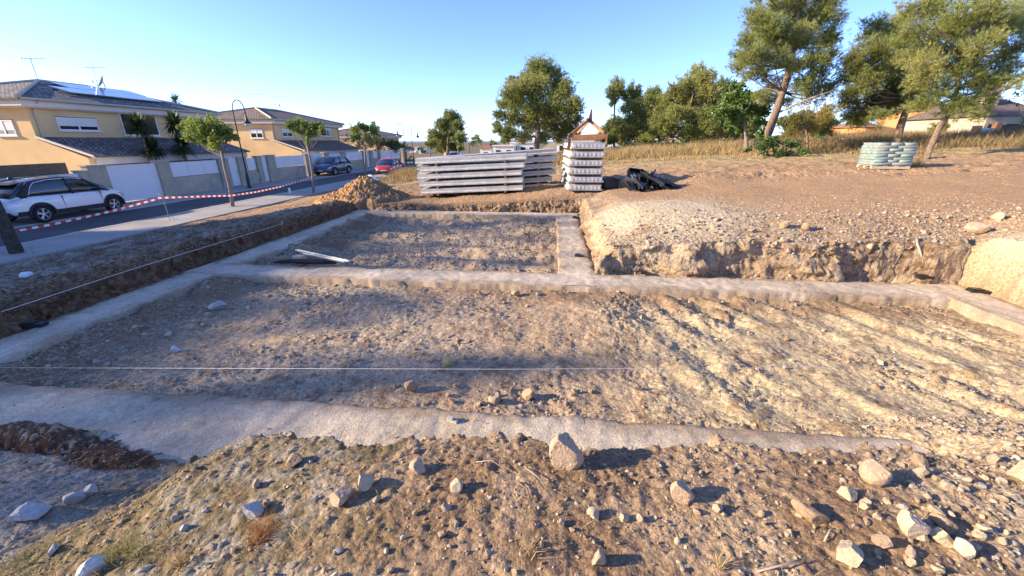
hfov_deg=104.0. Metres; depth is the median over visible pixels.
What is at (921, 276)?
spacer block
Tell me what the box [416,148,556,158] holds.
concrete slab
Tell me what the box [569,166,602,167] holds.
batten
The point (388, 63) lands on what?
sky
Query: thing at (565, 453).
rock
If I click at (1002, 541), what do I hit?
rock
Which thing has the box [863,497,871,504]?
rock
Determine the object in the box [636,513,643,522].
rock
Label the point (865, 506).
rock
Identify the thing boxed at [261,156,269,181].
gate
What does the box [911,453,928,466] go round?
rock
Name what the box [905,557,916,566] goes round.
rock
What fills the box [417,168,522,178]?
concrete slab
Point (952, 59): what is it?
pine tree
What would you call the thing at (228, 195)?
barrier tape
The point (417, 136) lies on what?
street lamp
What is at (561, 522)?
rock
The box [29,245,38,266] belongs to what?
stake
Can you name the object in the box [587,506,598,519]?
rock
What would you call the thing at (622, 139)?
pine tree
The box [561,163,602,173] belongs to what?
concrete slab
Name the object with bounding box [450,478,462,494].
rock
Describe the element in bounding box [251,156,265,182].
gate pillar
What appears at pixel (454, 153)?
car
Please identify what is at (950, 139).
dry grass
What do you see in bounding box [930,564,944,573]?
rock
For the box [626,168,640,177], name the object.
plastic tub
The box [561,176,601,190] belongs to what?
concrete slab
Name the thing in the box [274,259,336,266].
carry bag
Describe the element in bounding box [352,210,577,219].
foundation strip
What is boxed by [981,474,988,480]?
rock
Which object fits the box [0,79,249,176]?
house
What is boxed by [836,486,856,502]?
rock
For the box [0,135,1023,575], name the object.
ground
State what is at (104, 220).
road
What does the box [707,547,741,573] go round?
grass tuft
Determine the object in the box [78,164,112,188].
gate pillar
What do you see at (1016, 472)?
rock
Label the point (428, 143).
street tree
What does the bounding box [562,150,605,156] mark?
concrete slab
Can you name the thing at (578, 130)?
lifting clamp
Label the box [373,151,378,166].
boundary wall
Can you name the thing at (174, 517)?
rock
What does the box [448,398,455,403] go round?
rock
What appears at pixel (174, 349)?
rock
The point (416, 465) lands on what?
rock
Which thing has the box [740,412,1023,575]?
gravel
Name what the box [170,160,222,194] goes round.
boundary wall
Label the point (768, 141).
shrub
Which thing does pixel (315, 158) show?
gate
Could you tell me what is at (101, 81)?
satellite dish
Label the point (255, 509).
rock
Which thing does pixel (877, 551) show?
rock
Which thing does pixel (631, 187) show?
plastic channel
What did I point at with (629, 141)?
shrub
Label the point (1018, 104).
tree
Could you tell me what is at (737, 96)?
fig tree
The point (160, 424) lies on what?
foundation strip
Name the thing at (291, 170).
boundary wall
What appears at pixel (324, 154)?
gate pillar
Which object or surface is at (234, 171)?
gate
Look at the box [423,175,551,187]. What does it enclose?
concrete slab
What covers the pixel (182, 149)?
yucca
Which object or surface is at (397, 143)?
shrub
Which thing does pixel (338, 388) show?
rock
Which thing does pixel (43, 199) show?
car
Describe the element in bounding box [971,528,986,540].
rock
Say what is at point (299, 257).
stone block
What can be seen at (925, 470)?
rock
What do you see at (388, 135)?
house
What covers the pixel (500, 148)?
house
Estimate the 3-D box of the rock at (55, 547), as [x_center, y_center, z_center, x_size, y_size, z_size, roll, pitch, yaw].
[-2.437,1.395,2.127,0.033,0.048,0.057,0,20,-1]
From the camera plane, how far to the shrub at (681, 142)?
32.72 m
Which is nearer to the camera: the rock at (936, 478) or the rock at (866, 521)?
the rock at (866, 521)
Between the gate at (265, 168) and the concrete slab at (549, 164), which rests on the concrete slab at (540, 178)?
the concrete slab at (549, 164)
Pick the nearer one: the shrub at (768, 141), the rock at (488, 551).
the rock at (488, 551)
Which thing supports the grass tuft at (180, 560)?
on the ground at (994, 263)
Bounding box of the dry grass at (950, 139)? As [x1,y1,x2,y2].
[377,125,1023,183]
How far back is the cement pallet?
14.62 m
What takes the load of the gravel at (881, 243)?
on the ground at (994, 263)
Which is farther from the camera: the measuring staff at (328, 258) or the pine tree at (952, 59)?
the pine tree at (952, 59)
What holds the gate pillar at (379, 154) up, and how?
on the ground at (994, 263)
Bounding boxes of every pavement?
[0,170,409,264]
[11,161,412,226]
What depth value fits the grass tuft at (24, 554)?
2.12 m
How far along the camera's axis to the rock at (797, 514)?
1.87 m
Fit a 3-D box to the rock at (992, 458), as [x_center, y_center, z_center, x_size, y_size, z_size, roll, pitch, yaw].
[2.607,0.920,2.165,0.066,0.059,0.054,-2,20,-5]
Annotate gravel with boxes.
[0,206,333,295]
[0,214,913,445]
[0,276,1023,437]
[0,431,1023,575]
[250,165,1008,213]
[261,215,556,272]
[588,191,1023,283]
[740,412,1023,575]
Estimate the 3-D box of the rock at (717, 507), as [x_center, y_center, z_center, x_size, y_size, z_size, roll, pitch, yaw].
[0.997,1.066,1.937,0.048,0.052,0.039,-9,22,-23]
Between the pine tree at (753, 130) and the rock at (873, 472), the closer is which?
the rock at (873, 472)
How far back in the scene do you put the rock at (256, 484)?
2.30 m
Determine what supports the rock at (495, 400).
on the ground at (994, 263)
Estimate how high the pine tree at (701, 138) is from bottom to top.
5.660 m
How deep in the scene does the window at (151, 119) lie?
25.58 m
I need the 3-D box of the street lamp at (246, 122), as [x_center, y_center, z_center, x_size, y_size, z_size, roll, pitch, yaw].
[-17.006,-9.158,25.672,1.180,5.356,0.487,2,20,5]
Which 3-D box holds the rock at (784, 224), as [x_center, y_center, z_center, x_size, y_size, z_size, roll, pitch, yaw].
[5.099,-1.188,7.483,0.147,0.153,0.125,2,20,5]
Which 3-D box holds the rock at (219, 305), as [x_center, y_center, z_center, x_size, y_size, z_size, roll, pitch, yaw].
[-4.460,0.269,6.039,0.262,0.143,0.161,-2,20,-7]
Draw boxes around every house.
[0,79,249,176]
[219,107,359,169]
[339,128,413,159]
[479,143,492,152]
[491,145,516,151]
[510,142,533,150]
[830,123,884,135]
[877,104,938,127]
[882,126,895,131]
[898,80,1023,134]
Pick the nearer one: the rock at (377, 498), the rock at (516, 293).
the rock at (377, 498)
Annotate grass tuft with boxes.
[0,526,66,574]
[73,522,152,575]
[111,530,164,569]
[120,545,167,569]
[158,538,194,572]
[222,497,287,560]
[511,527,544,559]
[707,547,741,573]
[910,159,927,167]
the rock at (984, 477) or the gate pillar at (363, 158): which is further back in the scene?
the gate pillar at (363, 158)
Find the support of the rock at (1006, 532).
on the ground at (994, 263)
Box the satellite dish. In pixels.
[90,75,105,87]
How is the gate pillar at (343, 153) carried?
on the ground at (994, 263)
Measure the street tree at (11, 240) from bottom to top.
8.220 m
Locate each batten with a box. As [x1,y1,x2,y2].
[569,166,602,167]
[569,174,601,175]
[569,182,600,183]
[570,149,603,150]
[570,157,602,158]
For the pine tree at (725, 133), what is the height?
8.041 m
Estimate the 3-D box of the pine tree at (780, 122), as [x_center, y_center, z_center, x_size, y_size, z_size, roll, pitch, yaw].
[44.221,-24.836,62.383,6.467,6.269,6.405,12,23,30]
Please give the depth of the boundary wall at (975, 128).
27.09 m
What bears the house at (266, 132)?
on the garden ground
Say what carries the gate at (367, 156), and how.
attached to the gate pillar at (363, 158)
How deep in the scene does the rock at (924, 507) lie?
1.87 m
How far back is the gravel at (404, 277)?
5.20 m
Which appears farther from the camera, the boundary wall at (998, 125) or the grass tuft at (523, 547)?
the boundary wall at (998, 125)
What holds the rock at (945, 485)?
on the ground at (994, 263)
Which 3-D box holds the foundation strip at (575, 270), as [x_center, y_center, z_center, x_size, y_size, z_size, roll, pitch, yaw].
[1.490,-1.140,10.216,0.758,0.363,7.315,2,20,5]
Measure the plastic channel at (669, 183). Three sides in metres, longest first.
0.943 x 0.188 x 0.082 m
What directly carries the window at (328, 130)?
in the house at (266, 132)
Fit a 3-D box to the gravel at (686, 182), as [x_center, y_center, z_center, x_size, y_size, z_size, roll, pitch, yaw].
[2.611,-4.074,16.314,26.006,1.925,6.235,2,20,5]
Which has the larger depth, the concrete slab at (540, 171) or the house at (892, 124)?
the house at (892, 124)
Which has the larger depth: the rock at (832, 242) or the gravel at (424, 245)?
the gravel at (424, 245)
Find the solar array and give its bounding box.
[39,81,161,102]
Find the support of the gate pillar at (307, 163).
on the ground at (994, 263)
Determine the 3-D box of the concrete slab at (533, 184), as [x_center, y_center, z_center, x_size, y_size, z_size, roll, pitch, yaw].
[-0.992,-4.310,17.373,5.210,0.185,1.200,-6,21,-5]
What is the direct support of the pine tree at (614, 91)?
on the ground at (994, 263)
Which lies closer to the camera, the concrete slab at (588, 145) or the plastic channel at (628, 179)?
the plastic channel at (628, 179)
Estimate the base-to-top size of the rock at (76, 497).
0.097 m
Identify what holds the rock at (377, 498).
on the ground at (994, 263)
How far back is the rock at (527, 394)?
3.96 m
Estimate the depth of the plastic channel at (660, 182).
12.85 m
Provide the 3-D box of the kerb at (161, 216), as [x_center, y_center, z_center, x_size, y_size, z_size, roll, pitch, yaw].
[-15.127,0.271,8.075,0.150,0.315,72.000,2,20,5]
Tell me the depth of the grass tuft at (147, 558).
1.95 m
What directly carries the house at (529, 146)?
on the ground at (994, 263)
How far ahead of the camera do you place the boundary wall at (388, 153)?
53.09 m
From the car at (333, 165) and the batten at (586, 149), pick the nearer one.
the batten at (586, 149)
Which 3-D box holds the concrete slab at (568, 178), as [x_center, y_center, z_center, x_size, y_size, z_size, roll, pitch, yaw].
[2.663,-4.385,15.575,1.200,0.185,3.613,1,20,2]
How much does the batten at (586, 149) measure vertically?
0.088 m
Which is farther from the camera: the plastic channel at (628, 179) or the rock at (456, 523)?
the plastic channel at (628, 179)
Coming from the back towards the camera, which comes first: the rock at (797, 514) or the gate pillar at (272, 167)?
the gate pillar at (272, 167)
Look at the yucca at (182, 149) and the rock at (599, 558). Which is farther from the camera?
the yucca at (182, 149)
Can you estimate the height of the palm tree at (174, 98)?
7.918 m
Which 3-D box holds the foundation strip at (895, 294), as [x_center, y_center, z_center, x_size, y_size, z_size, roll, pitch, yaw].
[0.759,-0.017,7.168,13.720,0.361,0.828,2,20,5]
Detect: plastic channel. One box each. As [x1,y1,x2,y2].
[624,176,645,184]
[628,182,636,190]
[633,177,644,191]
[638,174,643,191]
[641,171,662,185]
[644,169,655,188]
[646,173,664,186]
[656,177,680,187]
[662,177,675,189]
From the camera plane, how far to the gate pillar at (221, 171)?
26.17 m
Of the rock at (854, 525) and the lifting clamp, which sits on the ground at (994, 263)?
the rock at (854, 525)
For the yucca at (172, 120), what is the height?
5.015 m
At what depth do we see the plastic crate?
14.10 m
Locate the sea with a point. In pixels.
(468, 141)
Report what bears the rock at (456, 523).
on the ground at (994, 263)
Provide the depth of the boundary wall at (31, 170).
17.04 m
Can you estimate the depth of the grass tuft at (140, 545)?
2.00 m
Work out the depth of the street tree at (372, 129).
32.76 m
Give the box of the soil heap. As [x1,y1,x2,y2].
[313,175,409,209]
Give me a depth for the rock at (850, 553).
1.64 m
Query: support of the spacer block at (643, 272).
on the foundation strip at (895, 294)
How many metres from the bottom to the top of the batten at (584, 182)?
0.088 m
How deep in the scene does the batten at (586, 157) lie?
13.91 m
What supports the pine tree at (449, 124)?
on the ground at (994, 263)
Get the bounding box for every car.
[0,176,125,222]
[313,155,352,174]
[375,157,402,173]
[447,151,463,155]
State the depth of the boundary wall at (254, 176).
28.80 m
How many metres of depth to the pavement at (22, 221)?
22.91 m
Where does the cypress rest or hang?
on the garden ground
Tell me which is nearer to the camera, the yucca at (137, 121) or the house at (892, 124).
the yucca at (137, 121)
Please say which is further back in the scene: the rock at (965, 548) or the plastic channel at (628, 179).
the plastic channel at (628, 179)
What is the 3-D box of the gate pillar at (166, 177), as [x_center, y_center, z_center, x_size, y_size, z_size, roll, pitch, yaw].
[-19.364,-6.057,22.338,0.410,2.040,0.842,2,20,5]
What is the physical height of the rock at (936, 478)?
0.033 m
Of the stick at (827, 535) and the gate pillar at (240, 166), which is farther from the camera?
the gate pillar at (240, 166)
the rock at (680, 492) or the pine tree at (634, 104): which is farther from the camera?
the pine tree at (634, 104)
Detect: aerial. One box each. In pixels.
[18,56,43,78]
[83,63,97,86]
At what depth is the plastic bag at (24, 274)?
7.18 m
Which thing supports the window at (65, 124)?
in the house at (38, 125)
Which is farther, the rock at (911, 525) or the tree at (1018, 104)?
the tree at (1018, 104)
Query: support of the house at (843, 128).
on the ground at (994, 263)
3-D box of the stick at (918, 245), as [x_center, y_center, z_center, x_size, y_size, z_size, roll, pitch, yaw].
[6.975,-0.663,6.888,0.116,0.405,0.348,5,21,12]
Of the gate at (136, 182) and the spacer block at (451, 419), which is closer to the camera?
the spacer block at (451, 419)
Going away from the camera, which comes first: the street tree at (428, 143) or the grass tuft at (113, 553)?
the grass tuft at (113, 553)
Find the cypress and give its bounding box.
[342,133,352,144]
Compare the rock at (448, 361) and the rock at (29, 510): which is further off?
the rock at (448, 361)
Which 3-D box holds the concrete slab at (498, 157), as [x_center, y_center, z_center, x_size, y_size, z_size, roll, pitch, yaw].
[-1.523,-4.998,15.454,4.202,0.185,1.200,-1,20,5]
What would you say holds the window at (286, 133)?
in the house at (266, 132)
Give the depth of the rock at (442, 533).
1.88 m
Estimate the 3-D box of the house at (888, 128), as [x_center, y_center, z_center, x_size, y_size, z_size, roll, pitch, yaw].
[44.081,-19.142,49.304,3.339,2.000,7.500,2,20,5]
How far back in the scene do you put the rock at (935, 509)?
1.84 m
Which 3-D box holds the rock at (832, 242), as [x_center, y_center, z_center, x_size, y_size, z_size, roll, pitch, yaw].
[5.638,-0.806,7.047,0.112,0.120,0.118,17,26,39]
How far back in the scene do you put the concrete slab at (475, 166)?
15.05 m
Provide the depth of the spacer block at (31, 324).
5.23 m
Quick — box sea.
[399,141,604,142]
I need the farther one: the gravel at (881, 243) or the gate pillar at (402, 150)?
the gate pillar at (402, 150)
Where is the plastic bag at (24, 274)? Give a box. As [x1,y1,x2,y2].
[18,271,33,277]
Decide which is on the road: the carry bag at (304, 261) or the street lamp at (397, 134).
the street lamp at (397, 134)
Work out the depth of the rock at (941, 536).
1.71 m
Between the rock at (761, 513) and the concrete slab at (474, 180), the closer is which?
the rock at (761, 513)
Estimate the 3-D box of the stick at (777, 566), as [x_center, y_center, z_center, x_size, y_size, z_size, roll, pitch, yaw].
[1.105,1.147,1.653,0.203,0.038,0.008,-3,20,-8]
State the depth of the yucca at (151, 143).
23.01 m
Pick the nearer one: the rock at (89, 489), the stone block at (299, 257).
the rock at (89, 489)
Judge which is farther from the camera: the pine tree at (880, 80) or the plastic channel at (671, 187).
the pine tree at (880, 80)
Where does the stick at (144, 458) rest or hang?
on the foundation strip at (160, 424)
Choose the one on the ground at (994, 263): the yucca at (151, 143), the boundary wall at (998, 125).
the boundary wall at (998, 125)
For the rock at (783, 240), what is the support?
on the ground at (994, 263)
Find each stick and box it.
[131,452,161,466]
[516,480,530,500]
[756,558,802,572]
[823,528,835,541]
[916,236,923,263]
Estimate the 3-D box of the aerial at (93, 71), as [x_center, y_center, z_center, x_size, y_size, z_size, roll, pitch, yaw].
[-27.602,-14.056,26.632,1.177,1.549,0.489,-9,22,-23]
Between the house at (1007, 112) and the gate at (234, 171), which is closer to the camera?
the gate at (234, 171)
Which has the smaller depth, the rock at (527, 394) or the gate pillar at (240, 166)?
the rock at (527, 394)
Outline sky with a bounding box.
[0,0,1023,140]
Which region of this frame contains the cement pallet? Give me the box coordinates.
[856,143,917,168]
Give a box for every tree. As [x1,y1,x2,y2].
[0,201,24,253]
[168,91,186,103]
[175,111,240,206]
[284,116,325,192]
[348,120,380,173]
[423,138,435,156]
[424,108,468,153]
[450,132,466,154]
[470,133,483,146]
[490,51,586,148]
[594,75,631,147]
[605,114,640,144]
[616,78,651,145]
[632,83,663,144]
[646,60,723,142]
[656,130,676,142]
[685,128,722,141]
[700,75,738,139]
[708,79,772,148]
[724,0,851,156]
[737,102,772,138]
[775,107,817,136]
[783,102,846,153]
[806,110,840,134]
[827,8,936,142]
[883,0,1023,158]
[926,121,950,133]
[1009,91,1023,128]
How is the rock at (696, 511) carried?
on the ground at (994, 263)
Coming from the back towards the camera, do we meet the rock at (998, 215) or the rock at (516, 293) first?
the rock at (998, 215)
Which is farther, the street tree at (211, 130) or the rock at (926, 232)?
the street tree at (211, 130)
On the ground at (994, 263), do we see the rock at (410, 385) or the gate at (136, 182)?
the rock at (410, 385)
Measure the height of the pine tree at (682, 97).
8.829 m
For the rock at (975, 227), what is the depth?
6.95 m
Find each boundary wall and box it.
[0,163,78,217]
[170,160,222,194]
[246,158,259,183]
[275,155,306,179]
[346,152,363,169]
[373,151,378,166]
[380,150,400,160]
[970,126,994,136]
[991,122,1023,133]
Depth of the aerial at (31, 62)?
23.66 m
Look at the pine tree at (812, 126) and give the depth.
23.78 m
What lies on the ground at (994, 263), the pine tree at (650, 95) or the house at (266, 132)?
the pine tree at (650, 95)
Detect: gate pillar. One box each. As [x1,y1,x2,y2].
[70,170,90,180]
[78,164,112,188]
[149,160,177,196]
[212,158,233,187]
[235,156,251,185]
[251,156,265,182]
[262,155,278,181]
[301,153,310,175]
[319,152,328,173]
[338,151,346,157]
[360,151,367,167]
[367,150,373,166]
[376,150,380,160]
[400,148,404,162]
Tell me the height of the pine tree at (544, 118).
10.959 m
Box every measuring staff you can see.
[295,249,353,263]
[303,253,347,262]
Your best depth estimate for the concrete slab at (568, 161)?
13.71 m
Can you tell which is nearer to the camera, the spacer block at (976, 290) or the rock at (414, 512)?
the rock at (414, 512)
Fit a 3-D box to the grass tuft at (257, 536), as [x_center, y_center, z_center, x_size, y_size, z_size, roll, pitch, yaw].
[-1.255,1.197,2.000,0.286,0.138,0.370,-2,20,-6]
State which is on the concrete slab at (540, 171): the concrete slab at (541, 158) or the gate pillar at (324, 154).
the concrete slab at (541, 158)
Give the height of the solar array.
0.810 m
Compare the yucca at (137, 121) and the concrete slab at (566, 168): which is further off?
the yucca at (137, 121)
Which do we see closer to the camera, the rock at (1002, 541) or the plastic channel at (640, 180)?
the rock at (1002, 541)
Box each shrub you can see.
[354,136,399,154]
[388,137,405,148]
[621,137,638,147]
[672,138,685,148]
[743,135,811,157]
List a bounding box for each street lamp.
[232,99,251,187]
[396,123,406,164]
[411,126,419,163]
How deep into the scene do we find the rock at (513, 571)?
1.68 m
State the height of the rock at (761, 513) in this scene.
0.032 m
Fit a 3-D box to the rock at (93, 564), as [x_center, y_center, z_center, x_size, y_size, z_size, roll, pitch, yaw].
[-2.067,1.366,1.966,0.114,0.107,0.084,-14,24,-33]
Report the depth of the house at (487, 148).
82.23 m
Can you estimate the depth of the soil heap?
14.60 m
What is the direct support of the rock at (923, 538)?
on the ground at (994, 263)
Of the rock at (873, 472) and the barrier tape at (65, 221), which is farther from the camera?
the barrier tape at (65, 221)
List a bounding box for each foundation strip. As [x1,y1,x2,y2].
[0,213,364,363]
[0,382,931,463]
[182,263,999,309]
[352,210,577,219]
[556,216,596,286]
[910,283,1023,335]
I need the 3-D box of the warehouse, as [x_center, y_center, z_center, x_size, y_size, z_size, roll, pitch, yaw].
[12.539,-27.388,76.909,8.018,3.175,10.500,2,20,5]
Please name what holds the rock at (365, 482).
on the ground at (994, 263)
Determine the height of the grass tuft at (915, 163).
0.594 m
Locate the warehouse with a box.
[557,139,599,151]
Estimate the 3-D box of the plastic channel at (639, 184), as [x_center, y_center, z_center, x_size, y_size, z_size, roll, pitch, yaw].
[4.133,-3.378,13.018,0.158,0.070,0.672,32,29,-43]
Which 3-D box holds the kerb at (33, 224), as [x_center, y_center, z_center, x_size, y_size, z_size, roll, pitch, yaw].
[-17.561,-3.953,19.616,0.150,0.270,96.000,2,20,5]
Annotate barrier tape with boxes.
[15,198,157,231]
[158,177,310,198]
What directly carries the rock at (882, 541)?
on the ground at (994, 263)
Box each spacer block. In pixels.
[19,320,48,327]
[446,415,458,423]
[574,253,583,256]
[641,270,649,274]
[915,273,934,279]
[965,287,991,294]
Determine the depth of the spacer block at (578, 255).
8.39 m
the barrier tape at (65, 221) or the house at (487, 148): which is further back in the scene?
the house at (487, 148)
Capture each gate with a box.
[106,163,163,202]
[228,157,240,185]
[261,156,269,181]
[310,154,322,174]
[366,151,369,166]
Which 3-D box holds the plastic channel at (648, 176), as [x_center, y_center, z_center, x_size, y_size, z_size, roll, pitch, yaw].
[4.541,-3.542,12.965,0.830,0.058,0.164,37,23,9]
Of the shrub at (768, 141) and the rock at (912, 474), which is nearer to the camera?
the rock at (912, 474)
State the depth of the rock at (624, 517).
1.91 m
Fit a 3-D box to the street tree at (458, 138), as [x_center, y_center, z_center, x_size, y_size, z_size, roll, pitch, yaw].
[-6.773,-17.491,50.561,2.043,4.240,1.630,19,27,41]
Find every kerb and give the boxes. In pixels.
[0,172,389,247]
[14,163,412,228]
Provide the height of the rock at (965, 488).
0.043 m
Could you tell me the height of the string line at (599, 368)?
0.508 m
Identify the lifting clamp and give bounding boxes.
[567,109,607,149]
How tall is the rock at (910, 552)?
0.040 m
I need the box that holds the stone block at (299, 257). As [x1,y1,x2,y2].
[292,255,306,258]
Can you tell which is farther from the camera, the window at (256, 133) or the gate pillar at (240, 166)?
the window at (256, 133)
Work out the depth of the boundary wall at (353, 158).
43.72 m
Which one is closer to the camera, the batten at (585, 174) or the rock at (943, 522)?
the rock at (943, 522)
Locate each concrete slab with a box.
[415,153,527,163]
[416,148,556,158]
[416,155,557,170]
[417,161,555,173]
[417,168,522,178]
[419,175,523,186]
[420,161,525,171]
[420,168,555,180]
[420,182,523,193]
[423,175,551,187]
[443,181,550,194]
[561,156,603,165]
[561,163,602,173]
[561,170,603,181]
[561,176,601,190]
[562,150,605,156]
[563,143,606,148]
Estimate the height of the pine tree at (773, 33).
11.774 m
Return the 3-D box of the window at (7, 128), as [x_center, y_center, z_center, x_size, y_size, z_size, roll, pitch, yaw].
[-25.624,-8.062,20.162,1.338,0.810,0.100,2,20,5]
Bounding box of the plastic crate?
[601,177,620,188]
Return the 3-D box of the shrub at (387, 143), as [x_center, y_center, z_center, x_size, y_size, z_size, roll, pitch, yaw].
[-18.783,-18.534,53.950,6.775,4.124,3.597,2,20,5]
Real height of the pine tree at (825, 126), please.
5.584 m
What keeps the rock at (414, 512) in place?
on the ground at (994, 263)
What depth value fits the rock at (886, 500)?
1.91 m
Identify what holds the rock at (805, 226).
on the ground at (994, 263)
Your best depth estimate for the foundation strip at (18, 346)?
6.04 m
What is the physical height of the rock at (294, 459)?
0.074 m
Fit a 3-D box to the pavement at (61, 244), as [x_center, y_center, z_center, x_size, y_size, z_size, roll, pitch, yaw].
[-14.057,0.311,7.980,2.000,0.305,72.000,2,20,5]
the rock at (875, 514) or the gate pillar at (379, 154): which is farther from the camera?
the gate pillar at (379, 154)
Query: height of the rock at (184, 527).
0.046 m
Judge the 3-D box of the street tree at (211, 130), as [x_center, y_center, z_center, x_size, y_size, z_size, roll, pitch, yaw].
[-14.393,-6.032,19.306,3.414,4.578,1.668,7,21,18]
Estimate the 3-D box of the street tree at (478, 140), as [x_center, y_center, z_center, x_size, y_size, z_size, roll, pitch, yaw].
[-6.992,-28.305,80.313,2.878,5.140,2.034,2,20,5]
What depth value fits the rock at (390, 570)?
1.74 m
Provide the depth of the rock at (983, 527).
1.75 m
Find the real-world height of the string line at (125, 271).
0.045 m
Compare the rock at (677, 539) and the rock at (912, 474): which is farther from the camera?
the rock at (912, 474)
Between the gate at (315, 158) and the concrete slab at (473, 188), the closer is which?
the concrete slab at (473, 188)
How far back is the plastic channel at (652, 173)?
13.20 m
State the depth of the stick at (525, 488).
2.09 m
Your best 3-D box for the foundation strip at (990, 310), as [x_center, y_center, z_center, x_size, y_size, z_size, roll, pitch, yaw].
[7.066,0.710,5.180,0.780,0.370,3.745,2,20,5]
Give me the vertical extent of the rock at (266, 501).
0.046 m
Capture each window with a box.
[0,119,19,136]
[54,116,101,131]
[118,113,162,136]
[249,128,264,138]
[281,128,293,137]
[321,127,332,136]
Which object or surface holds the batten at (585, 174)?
on the concrete slab at (568, 178)
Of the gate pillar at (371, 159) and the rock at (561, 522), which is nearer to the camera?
the rock at (561, 522)
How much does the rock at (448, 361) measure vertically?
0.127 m
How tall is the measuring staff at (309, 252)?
0.048 m
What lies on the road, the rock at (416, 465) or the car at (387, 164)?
the car at (387, 164)
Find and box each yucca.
[122,112,156,162]
[138,134,168,159]
[158,110,186,161]
[166,129,198,175]
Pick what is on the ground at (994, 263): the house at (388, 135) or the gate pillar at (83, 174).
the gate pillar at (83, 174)
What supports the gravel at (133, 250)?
on the ground at (994, 263)
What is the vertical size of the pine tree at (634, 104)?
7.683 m
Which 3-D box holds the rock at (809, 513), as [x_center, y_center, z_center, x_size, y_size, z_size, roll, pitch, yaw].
[1.388,1.046,1.864,0.162,0.070,0.084,30,32,24]
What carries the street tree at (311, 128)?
on the pavement at (61, 244)
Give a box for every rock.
[7,501,51,521]
[47,544,58,556]
[62,491,85,503]
[75,554,107,575]
[83,484,97,496]
[170,346,181,351]
[171,515,177,520]
[179,524,188,531]
[207,300,226,309]
[243,501,263,518]
[252,479,259,488]
[263,498,270,506]
[285,453,302,467]
[329,484,352,506]
[335,385,342,391]
[358,473,374,491]
[372,495,381,502]
[387,567,394,573]
[404,380,417,391]
[409,458,425,474]
[412,508,417,515]
[438,530,446,537]
[443,355,453,366]
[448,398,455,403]
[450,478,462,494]
[454,519,458,527]
[485,548,491,555]
[488,396,501,404]
[511,290,519,295]
[511,568,517,575]
[522,388,534,400]
[549,432,583,470]
[558,518,563,526]
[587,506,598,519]
[592,549,605,564]
[619,513,628,522]
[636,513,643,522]
[670,478,694,504]
[674,536,680,544]
[693,508,701,515]
[712,503,722,512]
[757,509,765,516]
[779,220,789,228]
[779,237,787,242]
[784,531,790,537]
[791,498,829,523]
[795,511,802,518]
[802,222,809,230]
[828,239,835,245]
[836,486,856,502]
[836,540,863,567]
[851,523,859,528]
[859,459,892,486]
[859,503,871,509]
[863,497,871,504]
[863,517,869,525]
[871,534,893,548]
[872,512,883,518]
[874,548,881,554]
[882,497,891,504]
[896,509,930,538]
[905,547,916,558]
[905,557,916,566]
[908,469,923,479]
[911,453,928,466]
[912,465,930,475]
[916,535,928,541]
[921,230,928,234]
[921,505,928,511]
[927,505,946,516]
[929,513,957,533]
[929,527,953,547]
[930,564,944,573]
[932,475,941,481]
[939,479,957,490]
[953,537,975,558]
[958,483,969,491]
[964,221,990,233]
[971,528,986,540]
[975,523,993,532]
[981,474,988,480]
[985,453,1002,462]
[991,212,1004,219]
[997,537,1008,545]
[1003,529,1009,534]
[1006,460,1023,483]
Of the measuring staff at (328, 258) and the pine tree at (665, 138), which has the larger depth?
the pine tree at (665, 138)
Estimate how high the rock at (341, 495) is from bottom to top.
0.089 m
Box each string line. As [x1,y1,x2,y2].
[1,224,279,311]
[232,366,944,368]
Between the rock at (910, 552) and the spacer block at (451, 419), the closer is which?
the rock at (910, 552)
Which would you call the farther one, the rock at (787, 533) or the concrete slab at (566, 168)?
the concrete slab at (566, 168)
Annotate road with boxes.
[0,164,418,246]

